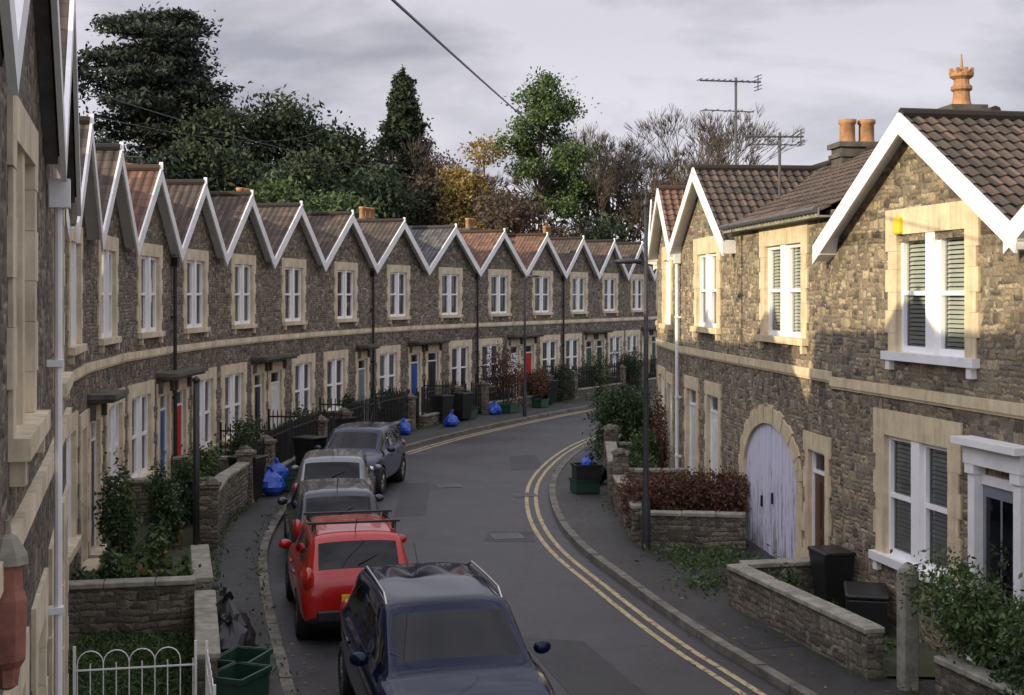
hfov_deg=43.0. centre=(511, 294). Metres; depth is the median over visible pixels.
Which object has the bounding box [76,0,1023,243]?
sky
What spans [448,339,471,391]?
window
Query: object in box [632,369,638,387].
iron railing
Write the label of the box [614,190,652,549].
street lamp
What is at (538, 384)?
shrub
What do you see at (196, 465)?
metal post
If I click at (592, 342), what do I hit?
door
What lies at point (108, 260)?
window
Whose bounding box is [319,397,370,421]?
iron railing
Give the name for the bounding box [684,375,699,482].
door
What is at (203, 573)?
garden wall
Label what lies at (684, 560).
weeds
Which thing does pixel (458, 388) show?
gate pier
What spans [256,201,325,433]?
terraced house
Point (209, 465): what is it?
shrub
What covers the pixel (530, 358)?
door
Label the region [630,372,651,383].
garden wall
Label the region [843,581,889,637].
storage box
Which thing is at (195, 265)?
window
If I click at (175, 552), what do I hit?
garden ground
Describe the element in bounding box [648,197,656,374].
terraced house
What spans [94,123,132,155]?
tree
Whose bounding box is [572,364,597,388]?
iron railing
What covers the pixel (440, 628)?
parked car
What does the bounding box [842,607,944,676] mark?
garden ground
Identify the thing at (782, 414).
terraced house
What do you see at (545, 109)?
tree
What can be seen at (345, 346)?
terraced house
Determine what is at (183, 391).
door
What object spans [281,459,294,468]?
garden wall
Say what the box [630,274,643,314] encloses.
window
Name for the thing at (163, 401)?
door
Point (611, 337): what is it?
window
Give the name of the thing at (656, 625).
yellow line
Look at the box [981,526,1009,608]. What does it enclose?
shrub
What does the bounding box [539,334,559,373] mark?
window
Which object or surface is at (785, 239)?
window
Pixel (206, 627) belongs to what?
garden wall
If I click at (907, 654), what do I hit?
gate pier
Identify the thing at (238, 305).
window
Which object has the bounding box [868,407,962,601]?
window
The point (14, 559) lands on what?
wall lantern
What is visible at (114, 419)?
window
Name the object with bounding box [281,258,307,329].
window
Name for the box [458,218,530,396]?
terraced house
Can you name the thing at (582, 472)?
recycling box
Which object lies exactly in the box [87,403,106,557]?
door
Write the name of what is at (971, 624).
shrub
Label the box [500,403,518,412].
recycling box
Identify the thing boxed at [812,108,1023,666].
terraced house
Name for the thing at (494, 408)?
refuse sack
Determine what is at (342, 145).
tree
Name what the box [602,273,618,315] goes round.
window
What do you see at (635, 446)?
shrub
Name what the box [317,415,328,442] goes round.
gate pier
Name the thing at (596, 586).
fallen leaves
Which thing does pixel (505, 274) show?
window
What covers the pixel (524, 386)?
street lamp
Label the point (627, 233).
woodland
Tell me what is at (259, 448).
iron railing
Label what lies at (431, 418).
garden wall
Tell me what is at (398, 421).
garden wall
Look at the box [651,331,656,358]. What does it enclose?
door
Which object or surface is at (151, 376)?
terraced house
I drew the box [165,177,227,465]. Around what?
terraced house
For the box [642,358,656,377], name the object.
iron railing
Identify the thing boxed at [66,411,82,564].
window
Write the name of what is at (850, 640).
garden wall
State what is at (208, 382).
window
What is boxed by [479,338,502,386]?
window
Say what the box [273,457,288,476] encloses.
refuse sack
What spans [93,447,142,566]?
shrub
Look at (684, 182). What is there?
tree
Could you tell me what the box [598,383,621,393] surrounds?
garden wall
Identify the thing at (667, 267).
window
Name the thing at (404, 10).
overhead wire
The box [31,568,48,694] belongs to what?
door
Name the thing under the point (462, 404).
wheelie bin
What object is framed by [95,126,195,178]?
tree
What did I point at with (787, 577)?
shrub
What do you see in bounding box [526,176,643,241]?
woodland
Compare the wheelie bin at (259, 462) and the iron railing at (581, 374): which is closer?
the wheelie bin at (259, 462)
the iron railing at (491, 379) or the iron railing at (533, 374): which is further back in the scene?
the iron railing at (533, 374)
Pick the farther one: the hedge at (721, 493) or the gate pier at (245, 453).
the gate pier at (245, 453)
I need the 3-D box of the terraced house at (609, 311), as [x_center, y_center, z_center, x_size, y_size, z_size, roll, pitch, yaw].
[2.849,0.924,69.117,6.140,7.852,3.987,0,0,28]
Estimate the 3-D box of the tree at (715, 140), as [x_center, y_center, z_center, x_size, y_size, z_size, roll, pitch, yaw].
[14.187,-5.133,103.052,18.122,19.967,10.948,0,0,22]
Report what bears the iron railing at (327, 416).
on the pavement at (235, 559)
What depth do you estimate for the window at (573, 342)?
64.19 m
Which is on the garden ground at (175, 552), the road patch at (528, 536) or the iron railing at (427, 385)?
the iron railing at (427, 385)
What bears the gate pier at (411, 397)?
on the pavement at (235, 559)
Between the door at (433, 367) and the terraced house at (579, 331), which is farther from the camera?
the terraced house at (579, 331)
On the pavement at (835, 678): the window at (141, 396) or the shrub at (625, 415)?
the shrub at (625, 415)
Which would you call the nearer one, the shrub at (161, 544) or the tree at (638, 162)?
the shrub at (161, 544)
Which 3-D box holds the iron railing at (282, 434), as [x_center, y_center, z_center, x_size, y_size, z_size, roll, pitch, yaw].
[-5.943,4.025,33.059,0.068,1.450,2.470,0,0,4]
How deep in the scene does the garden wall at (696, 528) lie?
24.48 m
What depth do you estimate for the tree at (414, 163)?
94.97 m
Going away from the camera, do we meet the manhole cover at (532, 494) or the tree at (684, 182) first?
the manhole cover at (532, 494)
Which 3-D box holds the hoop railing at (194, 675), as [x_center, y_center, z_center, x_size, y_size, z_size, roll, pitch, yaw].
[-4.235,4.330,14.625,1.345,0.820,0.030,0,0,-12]
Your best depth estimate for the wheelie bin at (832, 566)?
19.50 m
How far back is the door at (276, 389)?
39.56 m
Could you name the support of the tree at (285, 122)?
on the ground
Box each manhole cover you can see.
[436,484,461,487]
[490,533,523,539]
[510,492,537,496]
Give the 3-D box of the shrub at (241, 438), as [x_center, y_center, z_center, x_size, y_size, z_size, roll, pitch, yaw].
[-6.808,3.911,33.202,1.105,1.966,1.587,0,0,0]
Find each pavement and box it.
[197,386,656,694]
[555,439,934,694]
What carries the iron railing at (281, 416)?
on the garden ground at (175, 552)
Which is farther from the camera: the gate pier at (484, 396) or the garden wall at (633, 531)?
the gate pier at (484, 396)
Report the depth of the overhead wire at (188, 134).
30.02 m
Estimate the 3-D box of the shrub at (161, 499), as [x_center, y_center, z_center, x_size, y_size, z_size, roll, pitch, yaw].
[-6.483,3.957,24.281,0.852,1.820,1.088,0,0,0]
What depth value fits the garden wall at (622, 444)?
33.66 m
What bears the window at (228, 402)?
in the terraced house at (243, 359)
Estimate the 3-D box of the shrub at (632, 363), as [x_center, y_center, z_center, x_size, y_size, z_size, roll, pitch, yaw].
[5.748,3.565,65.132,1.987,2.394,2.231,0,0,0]
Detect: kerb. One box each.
[259,395,656,694]
[549,439,817,694]
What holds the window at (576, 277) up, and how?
in the terraced house at (579, 331)
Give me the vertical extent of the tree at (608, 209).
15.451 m
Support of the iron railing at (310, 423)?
on the pavement at (235, 559)
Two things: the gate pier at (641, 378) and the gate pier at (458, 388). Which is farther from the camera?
the gate pier at (641, 378)
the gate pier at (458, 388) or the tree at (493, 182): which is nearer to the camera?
the gate pier at (458, 388)
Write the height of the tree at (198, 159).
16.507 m
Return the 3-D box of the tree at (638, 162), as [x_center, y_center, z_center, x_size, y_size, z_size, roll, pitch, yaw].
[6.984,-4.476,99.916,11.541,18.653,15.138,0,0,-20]
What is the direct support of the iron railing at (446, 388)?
on the pavement at (235, 559)
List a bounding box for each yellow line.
[406,409,591,452]
[410,410,592,453]
[525,436,747,694]
[534,438,766,694]
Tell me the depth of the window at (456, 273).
53.76 m
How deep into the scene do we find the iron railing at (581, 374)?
62.02 m
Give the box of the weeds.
[209,422,940,694]
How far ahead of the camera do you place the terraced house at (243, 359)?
36.51 m
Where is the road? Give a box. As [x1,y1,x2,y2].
[267,398,789,694]
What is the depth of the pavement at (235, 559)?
25.05 m
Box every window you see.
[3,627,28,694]
[7,87,50,486]
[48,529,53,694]
[53,168,72,412]
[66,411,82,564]
[67,225,86,363]
[97,235,121,352]
[105,387,124,498]
[127,380,156,478]
[136,243,164,344]
[182,249,210,338]
[192,367,218,453]
[220,362,246,449]
[230,253,257,333]
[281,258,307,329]
[291,353,314,425]
[323,350,347,410]
[334,261,358,326]
[376,345,400,396]
[386,264,410,323]
[438,267,462,320]
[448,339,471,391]
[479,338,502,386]
[488,269,511,319]
[532,270,553,317]
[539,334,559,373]
[565,333,581,378]
[569,272,588,316]
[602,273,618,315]
[607,331,623,371]
[625,330,639,360]
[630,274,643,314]
[655,365,665,441]
[656,277,656,311]
[659,246,672,334]
[690,236,720,340]
[755,221,808,353]
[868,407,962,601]
[880,201,979,378]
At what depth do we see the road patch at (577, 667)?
16.77 m
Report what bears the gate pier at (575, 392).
on the pavement at (235, 559)
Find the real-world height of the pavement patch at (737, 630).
0.001 m
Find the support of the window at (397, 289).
in the terraced house at (398, 328)
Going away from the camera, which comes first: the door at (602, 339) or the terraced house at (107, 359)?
the terraced house at (107, 359)
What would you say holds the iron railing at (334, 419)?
on the pavement at (235, 559)
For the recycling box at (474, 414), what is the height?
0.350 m
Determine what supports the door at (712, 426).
in the terraced house at (702, 248)
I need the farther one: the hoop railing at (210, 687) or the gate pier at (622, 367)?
the gate pier at (622, 367)
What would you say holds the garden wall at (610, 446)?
on the pavement at (835, 678)
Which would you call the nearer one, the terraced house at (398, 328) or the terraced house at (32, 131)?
the terraced house at (32, 131)
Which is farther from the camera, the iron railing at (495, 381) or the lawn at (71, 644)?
the iron railing at (495, 381)
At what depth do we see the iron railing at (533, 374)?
58.92 m
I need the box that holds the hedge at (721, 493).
[610,460,751,528]
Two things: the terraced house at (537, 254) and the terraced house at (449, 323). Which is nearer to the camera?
the terraced house at (449, 323)
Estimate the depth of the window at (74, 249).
21.03 m
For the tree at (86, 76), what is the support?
on the ground
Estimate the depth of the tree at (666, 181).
92.04 m
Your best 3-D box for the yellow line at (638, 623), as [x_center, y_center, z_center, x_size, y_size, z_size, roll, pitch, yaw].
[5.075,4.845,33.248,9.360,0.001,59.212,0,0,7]
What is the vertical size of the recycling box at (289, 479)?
0.350 m
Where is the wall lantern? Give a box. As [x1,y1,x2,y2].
[0,520,28,690]
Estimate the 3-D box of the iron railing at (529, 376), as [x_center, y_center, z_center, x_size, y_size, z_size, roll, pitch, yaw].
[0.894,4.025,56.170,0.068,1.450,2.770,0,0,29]
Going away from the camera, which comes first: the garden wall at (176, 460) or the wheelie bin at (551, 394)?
the garden wall at (176, 460)
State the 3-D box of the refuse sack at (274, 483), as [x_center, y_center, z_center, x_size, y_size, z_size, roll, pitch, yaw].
[-5.718,4.384,30.898,0.794,0.712,0.694,0,0,-36]
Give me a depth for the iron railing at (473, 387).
51.48 m
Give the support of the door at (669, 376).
in the terraced house at (668, 201)
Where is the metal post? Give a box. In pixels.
[192,376,200,544]
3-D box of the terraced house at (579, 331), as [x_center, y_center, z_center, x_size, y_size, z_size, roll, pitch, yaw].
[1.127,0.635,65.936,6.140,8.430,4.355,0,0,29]
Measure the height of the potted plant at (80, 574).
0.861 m
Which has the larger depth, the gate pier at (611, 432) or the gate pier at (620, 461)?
the gate pier at (611, 432)
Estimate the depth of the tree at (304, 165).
85.24 m
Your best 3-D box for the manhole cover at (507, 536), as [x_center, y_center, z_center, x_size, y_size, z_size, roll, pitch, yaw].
[-0.100,4.840,26.100,0.600,0.010,0.600,0,0,-11]
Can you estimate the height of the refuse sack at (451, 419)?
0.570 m
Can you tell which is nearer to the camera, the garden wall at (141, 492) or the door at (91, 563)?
the door at (91, 563)
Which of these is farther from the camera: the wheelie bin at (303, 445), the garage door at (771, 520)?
the wheelie bin at (303, 445)
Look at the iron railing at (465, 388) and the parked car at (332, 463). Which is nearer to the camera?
the parked car at (332, 463)
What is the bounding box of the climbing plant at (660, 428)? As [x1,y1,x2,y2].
[650,374,670,467]
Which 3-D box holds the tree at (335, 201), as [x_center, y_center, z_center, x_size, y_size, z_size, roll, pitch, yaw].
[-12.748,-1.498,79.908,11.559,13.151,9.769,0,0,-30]
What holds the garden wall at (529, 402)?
on the pavement at (235, 559)
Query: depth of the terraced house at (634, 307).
71.12 m
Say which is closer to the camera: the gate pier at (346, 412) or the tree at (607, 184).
the gate pier at (346, 412)
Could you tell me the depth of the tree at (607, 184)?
94.32 m
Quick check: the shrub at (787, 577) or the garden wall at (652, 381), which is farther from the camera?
the garden wall at (652, 381)
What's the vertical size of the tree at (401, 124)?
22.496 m
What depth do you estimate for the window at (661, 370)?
34.67 m
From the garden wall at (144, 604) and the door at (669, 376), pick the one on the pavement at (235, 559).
the garden wall at (144, 604)
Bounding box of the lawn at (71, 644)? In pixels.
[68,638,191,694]
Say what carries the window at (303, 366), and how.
in the terraced house at (292, 333)
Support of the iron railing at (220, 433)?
on the garden ground at (175, 552)
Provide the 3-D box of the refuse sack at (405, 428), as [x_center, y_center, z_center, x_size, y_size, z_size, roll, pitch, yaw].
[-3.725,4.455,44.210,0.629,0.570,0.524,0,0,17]
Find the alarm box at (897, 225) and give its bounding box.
[893,216,902,234]
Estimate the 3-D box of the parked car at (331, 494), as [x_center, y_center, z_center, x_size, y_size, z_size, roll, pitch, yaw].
[-3.344,4.063,24.242,2.023,1.675,3.820,0,0,-11]
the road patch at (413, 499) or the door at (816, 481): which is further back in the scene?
the road patch at (413, 499)
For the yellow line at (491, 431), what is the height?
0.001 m
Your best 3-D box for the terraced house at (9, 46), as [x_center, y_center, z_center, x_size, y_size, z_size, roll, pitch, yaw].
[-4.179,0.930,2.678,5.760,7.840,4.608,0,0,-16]
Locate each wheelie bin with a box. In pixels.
[227,455,267,499]
[291,435,327,466]
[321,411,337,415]
[330,416,356,433]
[430,394,454,421]
[451,392,474,419]
[542,379,558,402]
[807,545,856,606]
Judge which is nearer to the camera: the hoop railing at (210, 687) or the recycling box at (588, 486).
the hoop railing at (210, 687)
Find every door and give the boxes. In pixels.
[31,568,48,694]
[62,484,68,694]
[79,409,100,572]
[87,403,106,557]
[156,381,171,477]
[172,377,188,455]
[251,363,266,439]
[267,361,284,433]
[355,351,369,419]
[408,346,424,414]
[425,345,440,394]
[507,339,521,396]
[522,338,535,372]
[584,335,595,365]
[595,334,605,375]
[641,331,650,372]
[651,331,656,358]
[666,371,673,467]
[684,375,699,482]
[704,380,721,479]
[746,423,795,558]
[803,430,830,557]
[983,484,1012,610]
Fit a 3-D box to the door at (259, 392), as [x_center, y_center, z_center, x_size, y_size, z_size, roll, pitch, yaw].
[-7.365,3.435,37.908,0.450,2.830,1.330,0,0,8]
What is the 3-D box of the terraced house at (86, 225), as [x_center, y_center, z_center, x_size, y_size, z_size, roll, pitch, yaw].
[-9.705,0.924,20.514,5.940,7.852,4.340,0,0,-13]
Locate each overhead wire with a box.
[78,87,456,168]
[86,114,338,140]
[391,0,575,156]
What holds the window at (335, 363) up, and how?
in the terraced house at (345, 346)
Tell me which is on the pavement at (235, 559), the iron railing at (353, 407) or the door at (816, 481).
the iron railing at (353, 407)
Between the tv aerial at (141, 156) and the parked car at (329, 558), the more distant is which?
the tv aerial at (141, 156)
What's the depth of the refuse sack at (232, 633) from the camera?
16.59 m
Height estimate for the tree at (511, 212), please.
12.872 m
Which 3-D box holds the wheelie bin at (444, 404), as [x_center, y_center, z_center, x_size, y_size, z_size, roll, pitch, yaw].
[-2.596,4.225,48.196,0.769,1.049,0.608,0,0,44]
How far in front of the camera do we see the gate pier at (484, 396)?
51.93 m
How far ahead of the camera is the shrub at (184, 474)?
26.52 m
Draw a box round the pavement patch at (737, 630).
[695,613,799,648]
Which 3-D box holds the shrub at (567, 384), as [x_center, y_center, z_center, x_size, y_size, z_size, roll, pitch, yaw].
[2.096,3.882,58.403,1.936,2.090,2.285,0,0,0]
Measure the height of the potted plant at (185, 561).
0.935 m
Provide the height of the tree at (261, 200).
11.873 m
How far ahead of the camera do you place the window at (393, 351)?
48.72 m
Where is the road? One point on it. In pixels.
(546, 593)
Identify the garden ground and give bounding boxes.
[69,384,635,641]
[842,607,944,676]
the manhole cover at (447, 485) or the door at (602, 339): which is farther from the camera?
the door at (602, 339)
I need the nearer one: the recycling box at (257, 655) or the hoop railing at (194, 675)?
the hoop railing at (194, 675)
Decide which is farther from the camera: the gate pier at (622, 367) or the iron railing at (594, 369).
the gate pier at (622, 367)
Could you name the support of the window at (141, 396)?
in the terraced house at (151, 376)
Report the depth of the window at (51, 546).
10.24 m
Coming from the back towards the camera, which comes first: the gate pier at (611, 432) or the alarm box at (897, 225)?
the gate pier at (611, 432)
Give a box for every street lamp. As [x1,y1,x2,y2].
[523,275,539,416]
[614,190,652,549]
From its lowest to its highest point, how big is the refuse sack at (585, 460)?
0.320 m
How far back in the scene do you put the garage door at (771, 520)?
23.74 m
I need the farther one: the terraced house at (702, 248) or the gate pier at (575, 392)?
the gate pier at (575, 392)
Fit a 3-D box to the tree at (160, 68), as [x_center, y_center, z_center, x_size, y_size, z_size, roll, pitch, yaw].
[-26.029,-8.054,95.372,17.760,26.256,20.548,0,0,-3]
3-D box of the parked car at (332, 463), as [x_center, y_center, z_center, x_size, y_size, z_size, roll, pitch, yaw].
[-3.884,4.043,28.592,2.043,1.715,3.659,0,0,-5]
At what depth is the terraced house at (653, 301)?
73.29 m
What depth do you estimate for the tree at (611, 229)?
89.05 m
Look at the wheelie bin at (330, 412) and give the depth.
41.12 m
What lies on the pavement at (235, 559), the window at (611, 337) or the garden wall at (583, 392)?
the garden wall at (583, 392)
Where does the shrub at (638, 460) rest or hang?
on the garden ground
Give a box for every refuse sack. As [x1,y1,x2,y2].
[191,587,255,641]
[218,611,256,652]
[262,464,285,495]
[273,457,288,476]
[398,418,410,434]
[442,410,458,425]
[488,400,501,414]
[581,454,592,464]
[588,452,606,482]
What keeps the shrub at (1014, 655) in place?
on the pavement at (835, 678)
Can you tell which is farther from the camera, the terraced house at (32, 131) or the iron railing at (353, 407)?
the iron railing at (353, 407)
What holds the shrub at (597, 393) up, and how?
on the pavement at (835, 678)
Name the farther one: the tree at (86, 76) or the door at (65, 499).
the tree at (86, 76)
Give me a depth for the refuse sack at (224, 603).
17.18 m
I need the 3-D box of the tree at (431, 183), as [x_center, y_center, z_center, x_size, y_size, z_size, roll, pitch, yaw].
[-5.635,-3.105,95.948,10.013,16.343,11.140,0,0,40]
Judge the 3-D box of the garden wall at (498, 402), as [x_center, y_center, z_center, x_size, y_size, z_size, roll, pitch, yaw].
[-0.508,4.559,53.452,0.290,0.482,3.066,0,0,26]
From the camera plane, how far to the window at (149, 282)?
28.84 m
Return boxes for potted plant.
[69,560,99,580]
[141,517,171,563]
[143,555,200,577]
[169,493,191,545]
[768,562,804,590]
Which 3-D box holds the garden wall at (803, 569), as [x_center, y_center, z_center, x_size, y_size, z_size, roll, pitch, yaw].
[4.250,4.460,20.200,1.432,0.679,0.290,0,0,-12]
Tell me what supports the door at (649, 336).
in the terraced house at (634, 307)
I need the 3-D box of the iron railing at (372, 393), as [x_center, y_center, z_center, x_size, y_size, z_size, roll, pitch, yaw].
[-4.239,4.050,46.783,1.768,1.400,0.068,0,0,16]
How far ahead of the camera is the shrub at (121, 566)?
19.33 m
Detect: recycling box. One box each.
[212,661,271,694]
[217,646,272,675]
[282,474,296,491]
[467,409,477,419]
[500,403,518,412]
[531,398,549,407]
[569,477,600,493]
[571,462,601,479]
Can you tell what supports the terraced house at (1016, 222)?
on the ground
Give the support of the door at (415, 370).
in the terraced house at (398, 328)
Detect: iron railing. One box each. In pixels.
[219,422,284,455]
[254,436,264,473]
[265,420,290,462]
[268,409,325,452]
[290,411,319,457]
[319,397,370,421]
[324,413,329,437]
[332,410,342,429]
[343,396,374,421]
[371,388,416,421]
[375,389,409,422]
[412,391,418,427]
[421,381,456,414]
[424,380,464,412]
[461,383,466,391]
[471,381,481,413]
[475,373,511,405]
[482,374,515,401]
[517,370,546,396]
[521,369,555,393]
[561,365,592,390]
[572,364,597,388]
[600,362,620,384]
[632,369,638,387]
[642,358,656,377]
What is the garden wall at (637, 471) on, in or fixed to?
on the pavement at (835, 678)
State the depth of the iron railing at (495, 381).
53.20 m
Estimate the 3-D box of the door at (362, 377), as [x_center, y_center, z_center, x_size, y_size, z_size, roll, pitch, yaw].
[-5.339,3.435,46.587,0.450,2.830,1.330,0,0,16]
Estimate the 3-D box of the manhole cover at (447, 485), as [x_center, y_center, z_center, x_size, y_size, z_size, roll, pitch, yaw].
[-1.600,4.840,33.000,0.600,0.010,0.600,0,0,-11]
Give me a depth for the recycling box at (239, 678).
15.20 m
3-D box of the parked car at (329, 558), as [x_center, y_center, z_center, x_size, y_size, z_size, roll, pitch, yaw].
[-2.523,4.033,19.843,2.003,1.735,3.841,0,0,-13]
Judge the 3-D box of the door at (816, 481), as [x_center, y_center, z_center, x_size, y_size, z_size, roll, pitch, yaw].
[4.954,3.560,21.175,0.450,2.580,1.280,0,0,-6]
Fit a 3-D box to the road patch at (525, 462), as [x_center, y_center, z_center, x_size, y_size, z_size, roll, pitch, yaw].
[0.398,4.846,37.752,0.913,0.001,3.475,0,0,-2]
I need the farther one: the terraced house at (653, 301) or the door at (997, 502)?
the terraced house at (653, 301)
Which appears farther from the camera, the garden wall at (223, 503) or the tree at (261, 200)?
the tree at (261, 200)
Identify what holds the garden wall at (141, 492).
on the pavement at (235, 559)
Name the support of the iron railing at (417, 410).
on the pavement at (235, 559)
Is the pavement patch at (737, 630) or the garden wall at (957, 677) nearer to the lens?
the garden wall at (957, 677)
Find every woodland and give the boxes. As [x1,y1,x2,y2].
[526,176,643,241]
[537,188,645,241]
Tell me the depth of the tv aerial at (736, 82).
30.17 m
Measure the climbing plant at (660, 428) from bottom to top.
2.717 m
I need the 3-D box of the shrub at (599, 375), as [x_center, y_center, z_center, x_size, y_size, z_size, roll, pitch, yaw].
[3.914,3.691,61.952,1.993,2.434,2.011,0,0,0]
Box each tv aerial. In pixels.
[124,151,143,163]
[697,74,761,164]
[742,128,804,196]
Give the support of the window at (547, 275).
in the terraced house at (537, 254)
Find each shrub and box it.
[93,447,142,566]
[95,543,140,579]
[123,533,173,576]
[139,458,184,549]
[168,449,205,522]
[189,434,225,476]
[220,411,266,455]
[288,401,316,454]
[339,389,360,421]
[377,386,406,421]
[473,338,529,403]
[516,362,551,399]
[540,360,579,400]
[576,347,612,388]
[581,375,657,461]
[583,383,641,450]
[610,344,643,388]
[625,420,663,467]
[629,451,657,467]
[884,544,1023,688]
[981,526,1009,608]
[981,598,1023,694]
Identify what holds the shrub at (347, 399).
on the garden ground at (175, 552)
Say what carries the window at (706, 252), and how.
in the terraced house at (702, 248)
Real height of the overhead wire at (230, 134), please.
4.914 m
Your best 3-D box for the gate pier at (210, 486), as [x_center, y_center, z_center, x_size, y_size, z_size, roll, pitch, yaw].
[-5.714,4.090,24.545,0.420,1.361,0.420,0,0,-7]
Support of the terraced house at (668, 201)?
on the ground
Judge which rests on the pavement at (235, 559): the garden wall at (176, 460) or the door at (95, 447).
the garden wall at (176, 460)
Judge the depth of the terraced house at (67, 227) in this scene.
18.94 m
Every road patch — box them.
[394,482,430,515]
[484,531,534,541]
[509,454,543,469]
[523,638,646,694]
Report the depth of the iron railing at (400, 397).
43.87 m
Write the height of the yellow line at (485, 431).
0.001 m
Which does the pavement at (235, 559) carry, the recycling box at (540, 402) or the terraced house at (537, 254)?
the recycling box at (540, 402)
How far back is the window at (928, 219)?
17.40 m
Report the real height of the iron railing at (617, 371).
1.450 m
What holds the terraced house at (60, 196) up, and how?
on the ground
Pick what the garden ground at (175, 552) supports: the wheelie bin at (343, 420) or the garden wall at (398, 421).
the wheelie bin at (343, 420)
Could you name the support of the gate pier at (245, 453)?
on the pavement at (235, 559)
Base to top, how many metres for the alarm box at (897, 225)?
0.250 m
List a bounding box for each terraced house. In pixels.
[0,0,18,95]
[0,0,66,694]
[45,0,80,694]
[66,114,103,580]
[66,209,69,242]
[87,142,138,558]
[125,162,191,498]
[125,162,281,453]
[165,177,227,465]
[236,187,381,419]
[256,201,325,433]
[356,206,480,404]
[356,217,434,414]
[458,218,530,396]
[506,232,566,383]
[526,226,603,378]
[573,238,628,375]
[597,241,655,372]
[628,245,656,366]
[648,185,717,467]
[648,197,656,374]
[667,160,830,482]
[719,53,1000,563]
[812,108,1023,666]
[1003,205,1023,253]
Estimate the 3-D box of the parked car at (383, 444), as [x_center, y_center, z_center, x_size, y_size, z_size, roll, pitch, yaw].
[-3.849,4.003,32.833,2.063,1.795,3.823,0,0,7]
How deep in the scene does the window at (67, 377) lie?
12.24 m
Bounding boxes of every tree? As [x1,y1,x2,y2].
[77,1,264,160]
[77,49,108,131]
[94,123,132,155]
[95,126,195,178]
[128,94,285,172]
[142,124,271,190]
[224,142,387,216]
[238,83,347,174]
[242,184,293,202]
[247,165,394,218]
[281,114,412,181]
[322,133,448,186]
[325,149,443,225]
[373,64,445,224]
[391,146,480,225]
[425,131,515,232]
[427,164,518,224]
[453,176,595,236]
[483,65,606,230]
[503,152,669,241]
[534,124,694,241]
[560,159,651,244]
[565,203,638,241]
[585,102,807,207]
[614,138,738,232]
[631,160,688,218]
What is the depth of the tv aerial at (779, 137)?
27.18 m
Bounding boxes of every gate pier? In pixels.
[200,476,221,547]
[235,445,256,502]
[258,434,276,472]
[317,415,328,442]
[337,407,353,416]
[402,393,416,430]
[452,384,463,391]
[476,380,489,413]
[568,370,578,398]
[602,424,620,467]
[611,448,629,503]
[619,364,626,385]
[636,363,643,387]
[897,563,918,690]
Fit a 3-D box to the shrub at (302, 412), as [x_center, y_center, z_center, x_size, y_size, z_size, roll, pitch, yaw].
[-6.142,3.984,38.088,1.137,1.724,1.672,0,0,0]
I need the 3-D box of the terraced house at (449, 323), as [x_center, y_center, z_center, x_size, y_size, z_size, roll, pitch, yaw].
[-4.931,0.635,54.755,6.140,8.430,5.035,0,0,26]
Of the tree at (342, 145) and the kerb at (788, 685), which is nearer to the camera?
the kerb at (788, 685)
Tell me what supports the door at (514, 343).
in the terraced house at (498, 299)
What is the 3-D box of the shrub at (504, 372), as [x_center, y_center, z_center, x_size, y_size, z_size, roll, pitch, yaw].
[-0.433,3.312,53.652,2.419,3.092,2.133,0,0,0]
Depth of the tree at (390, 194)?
88.27 m
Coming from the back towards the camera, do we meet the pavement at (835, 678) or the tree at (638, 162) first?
the tree at (638, 162)
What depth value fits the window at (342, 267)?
45.11 m
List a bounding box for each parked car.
[277,478,383,551]
[278,509,408,639]
[290,447,381,499]
[314,413,405,494]
[338,543,555,694]
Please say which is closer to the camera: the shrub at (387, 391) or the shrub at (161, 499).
the shrub at (161, 499)
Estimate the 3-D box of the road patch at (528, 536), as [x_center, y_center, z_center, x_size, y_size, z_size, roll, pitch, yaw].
[-0.050,4.846,26.100,1.000,0.001,1.200,0,0,0]
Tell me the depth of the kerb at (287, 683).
22.43 m
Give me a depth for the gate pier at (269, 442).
31.64 m
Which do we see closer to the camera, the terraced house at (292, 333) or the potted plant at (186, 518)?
the potted plant at (186, 518)
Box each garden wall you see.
[68,575,195,638]
[127,477,202,522]
[172,456,228,475]
[190,544,212,590]
[194,590,220,694]
[214,476,228,536]
[216,462,249,520]
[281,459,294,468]
[391,419,410,425]
[419,408,453,426]
[489,398,518,407]
[517,394,541,406]
[578,386,599,397]
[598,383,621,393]
[605,441,617,503]
[612,474,640,542]
[619,441,662,462]
[629,467,684,490]
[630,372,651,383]
[640,510,745,548]
[648,377,656,386]
[727,563,884,678]
[739,557,813,594]
[934,654,1023,694]
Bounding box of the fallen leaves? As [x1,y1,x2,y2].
[197,425,922,694]
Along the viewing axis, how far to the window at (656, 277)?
73.63 m
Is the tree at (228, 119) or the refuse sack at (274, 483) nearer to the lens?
the refuse sack at (274, 483)
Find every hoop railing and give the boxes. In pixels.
[73,640,196,694]
[205,641,215,694]
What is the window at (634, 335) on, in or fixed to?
in the terraced house at (634, 307)
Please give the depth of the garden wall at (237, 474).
28.21 m
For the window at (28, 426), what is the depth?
7.54 m

